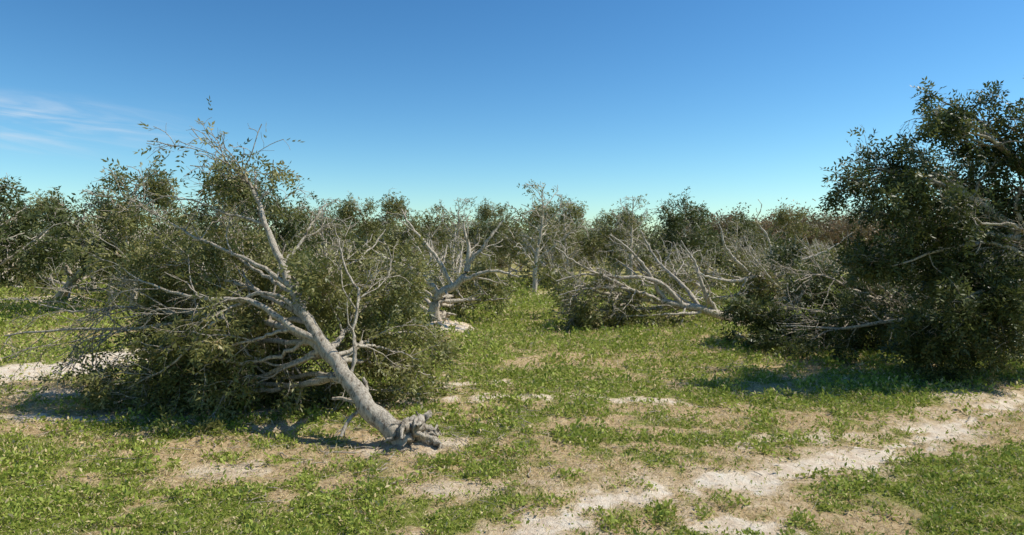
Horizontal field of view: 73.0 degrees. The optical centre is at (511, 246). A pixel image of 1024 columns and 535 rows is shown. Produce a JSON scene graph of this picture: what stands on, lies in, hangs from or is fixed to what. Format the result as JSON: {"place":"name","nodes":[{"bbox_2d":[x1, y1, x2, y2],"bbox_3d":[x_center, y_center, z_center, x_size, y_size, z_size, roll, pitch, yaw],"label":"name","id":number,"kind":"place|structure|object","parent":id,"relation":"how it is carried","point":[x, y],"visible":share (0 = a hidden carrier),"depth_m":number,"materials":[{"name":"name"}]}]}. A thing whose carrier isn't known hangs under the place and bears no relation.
{"place":"outdoors","nodes":[
{"label":"outdoors","id":0,"kind":"place"},
{"bbox_2d":[0,248,1023,534],"bbox_3d":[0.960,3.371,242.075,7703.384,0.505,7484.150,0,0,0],"label":"ground","id":1,"kind":"structure","parent":0,"point":[712,480],"depth_m":11.44,"materials":[{"name":"soil"}]},
{"bbox_2d":[0,216,15,259],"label":"pecan tree","id":2,"kind":"object","parent":1,"relation":"on","point":[2,227],"visible":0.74,"depth_m":29.61,"materials":[{"name":"green plant"}]},
{"bbox_2d":[1,242,27,287],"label":"fallen pecan tree","id":3,"kind":"object","parent":1,"relation":"on","point":[11,272],"visible":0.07,"depth_m":57.15,"materials":[{"name":"green plant"}]},
{"bbox_2d":[0,189,64,281],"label":"pecan tree","id":4,"kind":"object","parent":1,"relation":"on","point":[26,210],"visible":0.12,"depth_m":60.36,"materials":[{"name":"green plant"}]},
{"bbox_2d":[0,173,93,296],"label":"pecan tree","id":5,"kind":"object","parent":1,"relation":"on","point":[43,251],"visible":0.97,"depth_m":32.90,"materials":[{"name":"green plant"}]},
{"bbox_2d":[26,186,90,283],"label":"pecan tree","id":6,"kind":"object","parent":1,"relation":"on","point":[39,205],"visible":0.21,"depth_m":59.54,"materials":[{"name":"green plant"}]},
{"bbox_2d":[0,208,153,301],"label":"fallen pecan tree","id":7,"kind":"object","parent":1,"relation":"on","point":[68,283],"visible":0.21,"depth_m":44.17,"materials":[{"name":"green plant"}]},
{"bbox_2d":[61,188,151,291],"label":"pecan tree","id":8,"kind":"object","parent":1,"relation":"on","point":[85,219],"visible":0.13,"depth_m":51.85,"materials":[{"name":"green plant"}]},
{"bbox_2d":[34,178,185,300],"bbox_3d":[-24.698,-0.381,42.126,6.245,7.906,9.054,0,0,31],"label":"pecan tree","id":9,"kind":"object","parent":1,"relation":"on","point":[65,234],"visible":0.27,"depth_m":40.72,"materials":[{"name":"green plant"}]},
{"bbox_2d":[64,156,214,305],"bbox_3d":[-20.000,-0.827,37.819,7.693,8.933,5.383,0,0,-31],"label":"pecan tree","id":10,"kind":"object","parent":1,"relation":"on","point":[158,186],"visible":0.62,"depth_m":37.58,"materials":[{"name":"green plant"}]},
{"bbox_2d":[133,226,150,244],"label":"pecan tree","id":11,"kind":"object","parent":1,"relation":"on","point":[145,235],"visible":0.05,"depth_m":85.82,"materials":[{"name":"green plant"}]},
{"bbox_2d":[135,198,201,290],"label":"pecan tree","id":12,"kind":"object","parent":1,"relation":"on","point":[169,227],"visible":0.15,"depth_m":49.26,"materials":[{"name":"green plant"}]},
{"bbox_2d":[165,159,271,273],"bbox_3d":[-18.380,-1.154,43.090,5.767,9.571,8.243,0,0,-31],"label":"pecan tree","id":13,"kind":"object","parent":1,"relation":"on","point":[219,205],"visible":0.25,"depth_m":42.98,"materials":[{"name":"green plant"}]},
{"bbox_2d":[160,223,282,311],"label":"fallen pecan tree","id":14,"kind":"object","parent":1,"relation":"on","point":[213,269],"visible":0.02,"depth_m":35.48,"materials":[{"name":"green plant"}]},
{"bbox_2d":[0,95,468,448],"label":"fallen pecan tree","id":15,"kind":"object","parent":1,"relation":"on","point":[221,355],"visible":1,"depth_m":14.94,"materials":[{"name":"green plant"}]},
{"bbox_2d":[202,163,328,282],"bbox_3d":[-16.682,-1.013,46.293,7.329,9.278,10.625,0,0,-30],"label":"pecan tree","id":16,"kind":"object","parent":1,"relation":"on","point":[286,233],"visible":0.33,"depth_m":45.25,"materials":[{"name":"green plant"}]},
{"bbox_2d":[262,198,327,256],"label":"pecan tree","id":17,"kind":"object","parent":1,"relation":"on","point":[303,220],"visible":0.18,"depth_m":60.49,"materials":[{"name":"green plant"}]},
{"bbox_2d":[283,226,348,291],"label":"fallen pecan tree","id":18,"kind":"object","parent":1,"relation":"on","point":[321,249],"visible":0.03,"depth_m":52.40,"materials":[{"name":"green plant"}]},
{"bbox_2d":[305,206,340,244],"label":"pecan tree","id":19,"kind":"object","parent":1,"relation":"on","point":[317,217],"visible":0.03,"depth_m":91.52,"materials":[{"name":"green plant"}]},
{"bbox_2d":[287,198,359,293],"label":"pecan tree","id":20,"kind":"object","parent":1,"relation":"on","point":[321,234],"visible":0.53,"depth_m":49.66,"materials":[{"name":"green plant"}]},
{"bbox_2d":[315,202,362,252],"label":"pecan tree","id":21,"kind":"object","parent":1,"relation":"on","point":[349,232],"visible":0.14,"depth_m":76.10,"materials":[{"name":"green plant"}]},
{"bbox_2d":[334,240,375,283],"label":"fallen pecan tree","id":22,"kind":"object","parent":1,"relation":"on","point":[348,262],"visible":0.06,"depth_m":58.03,"materials":[{"name":"green plant"}]},
{"bbox_2d":[324,193,393,271],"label":"pecan tree","id":23,"kind":"object","parent":1,"relation":"on","point":[368,226],"visible":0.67,"depth_m":65.74,"materials":[{"name":"green plant"}]},
{"bbox_2d":[366,240,391,272],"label":"fallen pecan tree","id":24,"kind":"object","parent":1,"relation":"on","point":[377,263],"visible":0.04,"depth_m":95.51,"materials":[{"name":"green plant"}]},
{"bbox_2d":[355,187,409,273],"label":"pecan tree","id":25,"kind":"object","parent":1,"relation":"on","point":[396,205],"visible":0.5,"depth_m":78.90,"materials":[{"name":"green plant"}]},
{"bbox_2d":[381,206,429,273],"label":"pecan tree","id":26,"kind":"object","parent":1,"relation":"on","point":[402,236],"visible":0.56,"depth_m":59.25,"materials":[{"name":"green plant"}]},
{"bbox_2d":[397,229,446,276],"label":"fallen pecan tree","id":27,"kind":"object","parent":1,"relation":"on","point":[428,251],"visible":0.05,"depth_m":74.24,"materials":[{"name":"grey plant"}]},
{"bbox_2d":[405,218,471,308],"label":"fallen pecan tree","id":28,"kind":"object","parent":1,"relation":"on","point":[444,258],"visible":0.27,"depth_m":40.09,"materials":[{"name":"grey wood"}]},
{"bbox_2d":[414,204,465,257],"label":"pecan tree","id":29,"kind":"object","parent":1,"relation":"on","point":[431,222],"visible":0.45,"depth_m":83.88,"materials":[{"name":"green plant"}]},
{"bbox_2d":[15,211,865,255],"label":"distant forest","id":30,"kind":"object","parent":1,"relation":"on","point":[646,234],"visible":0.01,"depth_m":206.34,"materials":[{"name":"green plant"}]},
{"bbox_2d":[356,208,525,323],"bbox_3d":[-3.175,1.004,31.110,7.855,5.448,7.029,0,0,0],"label":"fallen pecan tree","id":31,"kind":"object","parent":1,"relation":"on","point":[484,272],"visible":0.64,"depth_m":30.30,"materials":[{"name":"grey wood"}]},
{"bbox_2d":[425,236,489,293],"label":"fallen pecan tree","id":32,"kind":"object","parent":1,"relation":"on","point":[457,267],"visible":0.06,"depth_m":48.87,"materials":[{"name":"grey wood"}]},
{"bbox_2d":[431,197,493,271],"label":"pecan tree","id":33,"kind":"object","parent":1,"relation":"on","point":[448,232],"visible":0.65,"depth_m":56.00,"materials":[{"name":"green plant"}]},
{"bbox_2d":[442,210,515,266],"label":"pecan tree","id":34,"kind":"object","parent":1,"relation":"on","point":[484,228],"visible":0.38,"depth_m":89.30,"materials":[{"name":"green plant"}]},
{"bbox_2d":[463,198,522,267],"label":"pecan tree","id":35,"kind":"object","parent":1,"relation":"on","point":[485,209],"visible":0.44,"depth_m":97.10,"materials":[{"name":"green plant"}]},
{"bbox_2d":[496,252,516,270],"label":"fallen pecan tree","id":36,"kind":"object","parent":1,"relation":"on","point":[501,264],"visible":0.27,"depth_m":101.04,"materials":[{"name":"green plant"}]},
{"bbox_2d":[480,211,533,273],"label":"pecan tree","id":37,"kind":"object","parent":1,"relation":"on","point":[512,237],"visible":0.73,"depth_m":73.31,"materials":[{"name":"green plant"}]},
{"bbox_2d":[5,317,1017,534],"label":"fallen twigs","id":38,"kind":"object","parent":1,"relation":"on","point":[377,469],"visible":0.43,"depth_m":12.35,"materials":[{"name":"brown wood"}]},
{"bbox_2d":[0,273,1023,534],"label":"green ground cover","id":39,"kind":"object","parent":1,"relation":"on","point":[664,511],"visible":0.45,"depth_m":12.71,"materials":[{"name":"green plant"}]},
{"bbox_2d":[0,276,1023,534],"bbox_3d":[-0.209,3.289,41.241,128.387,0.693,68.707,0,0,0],"label":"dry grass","id":40,"kind":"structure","parent":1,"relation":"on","point":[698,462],"depth_m":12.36,"materials":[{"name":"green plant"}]},
{"bbox_2d":[81,239,989,270],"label":"distant brush","id":41,"kind":"object","parent":1,"relation":"on","point":[716,262],"visible":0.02,"depth_m":103.53,"materials":[{"name":"green plant"}]},
{"bbox_2d":[506,221,581,288],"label":"fallen pecan tree","id":42,"kind":"object","parent":1,"relation":"on","point":[550,265],"visible":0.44,"depth_m":57.48,"materials":[{"name":"green plant"}]},
{"bbox_2d":[516,198,580,266],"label":"pecan tree","id":43,"kind":"object","parent":1,"relation":"on","point":[557,226],"visible":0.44,"depth_m":65.97,"materials":[{"name":"green plant"}]},
{"bbox_2d":[498,179,601,292],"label":"pecan tree","id":44,"kind":"object","parent":1,"relation":"on","point":[537,251],"visible":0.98,"depth_m":51.97,"materials":[{"name":"green plant"}]},
{"bbox_2d":[520,212,587,263],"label":"pecan tree","id":45,"kind":"object","parent":1,"relation":"on","point":[538,234],"visible":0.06,"depth_m":99.07,"materials":[{"name":"green plant"}]},
{"bbox_2d":[527,201,588,281],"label":"pecan tree","id":46,"kind":"object","parent":1,"relation":"on","point":[566,232],"visible":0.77,"depth_m":59.54,"materials":[{"name":"green plant"}]},
{"bbox_2d":[546,195,594,272],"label":"pecan tree","id":47,"kind":"object","parent":1,"relation":"on","point":[580,208],"visible":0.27,"depth_m":82.85,"materials":[{"name":"green plant"}]},
{"bbox_2d":[559,253,599,271],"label":"fallen pecan tree","id":48,"kind":"object","parent":1,"relation":"on","point":[581,268],"visible":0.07,"depth_m":100.16,"materials":[{"name":"green plant"}]},
{"bbox_2d":[570,230,596,273],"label":"pecan tree","id":49,"kind":"object","parent":1,"relation":"on","point":[578,259],"visible":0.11,"depth_m":82.14,"materials":[{"name":"green plant"}]},
{"bbox_2d":[574,216,621,272],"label":"pecan tree","id":50,"kind":"object","parent":1,"relation":"on","point":[592,245],"visible":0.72,"depth_m":69.84,"materials":[{"name":"green plant"}]},
{"bbox_2d":[594,239,634,275],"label":"pecan tree","id":51,"kind":"object","parent":1,"relation":"on","point":[618,255],"visible":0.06,"depth_m":71.36,"materials":[{"name":"green plant"}]},
{"bbox_2d":[584,201,654,275],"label":"pecan tree","id":52,"kind":"object","parent":1,"relation":"on","point":[609,218],"visible":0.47,"depth_m":61.80,"materials":[{"name":"green plant"}]},
{"bbox_2d":[592,203,665,272],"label":"pecan tree","id":53,"kind":"object","parent":1,"relation":"on","point":[653,244],"visible":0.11,"depth_m":87.49,"materials":[{"name":"green plant"}]},
{"bbox_2d":[605,194,659,284],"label":"pecan tree","id":54,"kind":"object","parent":1,"relation":"on","point":[631,225],"visible":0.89,"depth_m":58.08,"materials":[{"name":"green plant"}]},
{"bbox_2d":[522,223,751,330],"bbox_3d":[5.331,1.308,32.321,10.271,4.869,7.770,0,0,-25],"label":"fallen pecan tree","id":55,"kind":"object","parent":1,"relation":"on","point":[623,296],"visible":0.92,"depth_m":29.93,"materials":[{"name":"grey wood"}]},
{"bbox_2d":[636,235,660,270],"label":"fallen pecan tree","id":56,"kind":"object","parent":1,"relation":"on","point":[646,263],"visible":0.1,"depth_m":101.33,"materials":[{"name":"grey wood"}]},
{"bbox_2d":[640,239,671,278],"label":"fallen pecan tree","id":57,"kind":"object","parent":1,"relation":"on","point":[656,263],"visible":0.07,"depth_m":70.58,"materials":[{"name":"green plant"}]},
{"bbox_2d":[645,186,722,264],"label":"pecan tree","id":58,"kind":"object","parent":1,"relation":"on","point":[696,242],"visible":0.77,"depth_m":60.97,"materials":[{"name":"green plant"}]},
{"bbox_2d":[653,236,714,296],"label":"fallen pecan tree","id":59,"kind":"object","parent":1,"relation":"on","point":[676,260],"visible":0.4,"depth_m":47.34,"materials":[{"name":"grey wood"}]},
{"bbox_2d":[663,230,737,291],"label":"fallen pecan tree","id":60,"kind":"object","parent":1,"relation":"on","point":[718,284],"visible":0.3,"depth_m":55.08,"materials":[{"name":"green plant"}]},
{"bbox_2d":[711,228,768,285],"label":"fallen pecan tree","id":61,"kind":"object","parent":1,"relation":"on","point":[740,257],"visible":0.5,"depth_m":61.06,"materials":[{"name":"green plant"}]},
{"bbox_2d":[711,208,771,261],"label":"pecan tree","id":62,"kind":"object","parent":1,"relation":"on","point":[745,224],"visible":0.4,"depth_m":89.02,"materials":[{"name":"green plant"}]},
{"bbox_2d":[718,220,764,260],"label":"pecan tree","id":63,"kind":"object","parent":1,"relation":"on","point":[733,240],"visible":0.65,"depth_m":85.06,"materials":[{"name":"green plant"}]},
{"bbox_2d":[747,225,767,260],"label":"pecan tree","id":64,"kind":"object","parent":1,"relation":"on","point":[757,242],"visible":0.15,"depth_m":101.88,"materials":[{"name":"green plant"}]},
{"bbox_2d":[744,233,783,278],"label":"fallen pecan tree","id":65,"kind":"object","parent":1,"relation":"on","point":[758,256],"visible":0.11,"depth_m":71.81,"materials":[{"name":"green plant"}]},
{"bbox_2d":[664,199,872,305],"bbox_3d":[15.508,0.423,41.985,13.708,6.511,4.646,0,0,-5],"label":"fallen pecan tree","id":66,"kind":"object","parent":1,"relation":"on","point":[738,280],"visible":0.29,"depth_m":40.90,"materials":[{"name":"grey wood"}]},
{"bbox_2d":[737,240,810,308],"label":"fallen pecan tree","id":67,"kind":"object","parent":1,"relation":"on","point":[774,285],"visible":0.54,"depth_m":40.44,"materials":[{"name":"grey wood"}]},
{"bbox_2d":[761,203,823,259],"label":"pecan tree","id":68,"kind":"object","parent":1,"relation":"on","point":[782,220],"visible":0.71,"depth_m":94.77,"materials":[{"name":"green plant"}]},
{"bbox_2d":[799,235,843,275],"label":"fallen pecan tree","id":69,"kind":"object","parent":1,"relation":"on","point":[817,251],"visible":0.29,"depth_m":83.10,"materials":[{"name":"green plant"}]},
{"bbox_2d":[803,237,841,270],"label":"fallen pecan tree","id":70,"kind":"object","parent":1,"relation":"on","point":[823,250],"visible":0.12,"depth_m":101.10,"materials":[{"name":"green plant"}]},
{"bbox_2d":[820,239,841,266],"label":"fallen pecan tree","id":71,"kind":"object","parent":1,"relation":"on","point":[833,252],"visible":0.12,"depth_m":119.50,"materials":[{"name":"grey wood"}]},
{"bbox_2d":[714,231,960,354],"bbox_3d":[12.018,1.565,24.029,9.225,4.329,5.933,0,0,0],"label":"fallen pecan tree","id":72,"kind":"object","parent":1,"relation":"on","point":[800,289],"visible":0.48,"depth_m":24.00,"materials":[{"name":"green plant"}]},
{"bbox_2d":[677,190,1016,251],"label":"distant forest","id":73,"kind":"object","parent":1,"relation":"on","point":[831,232],"visible":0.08,"depth_m":170.28,"materials":[{"name":"green plant"}]},
{"bbox_2d":[766,76,1023,385],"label":"leaning pecan tree","id":74,"kind":"object","parent":1,"relation":"on","point":[975,215],"visible":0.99,"depth_m":17.68,"materials":[{"name":"green plant"}]},
{"bbox_2d":[881,222,966,311],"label":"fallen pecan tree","id":75,"kind":"object","parent":1,"relation":"on","point":[915,294],"visible":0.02,"depth_m":35.57,"materials":[{"name":"green plant"}]},
{"bbox_2d":[0,0,1023,247],"label":"sky","id":76,"kind":"structure","parent":0,"point":[603,102],"materials":[{"name":"blue"}]}
]}

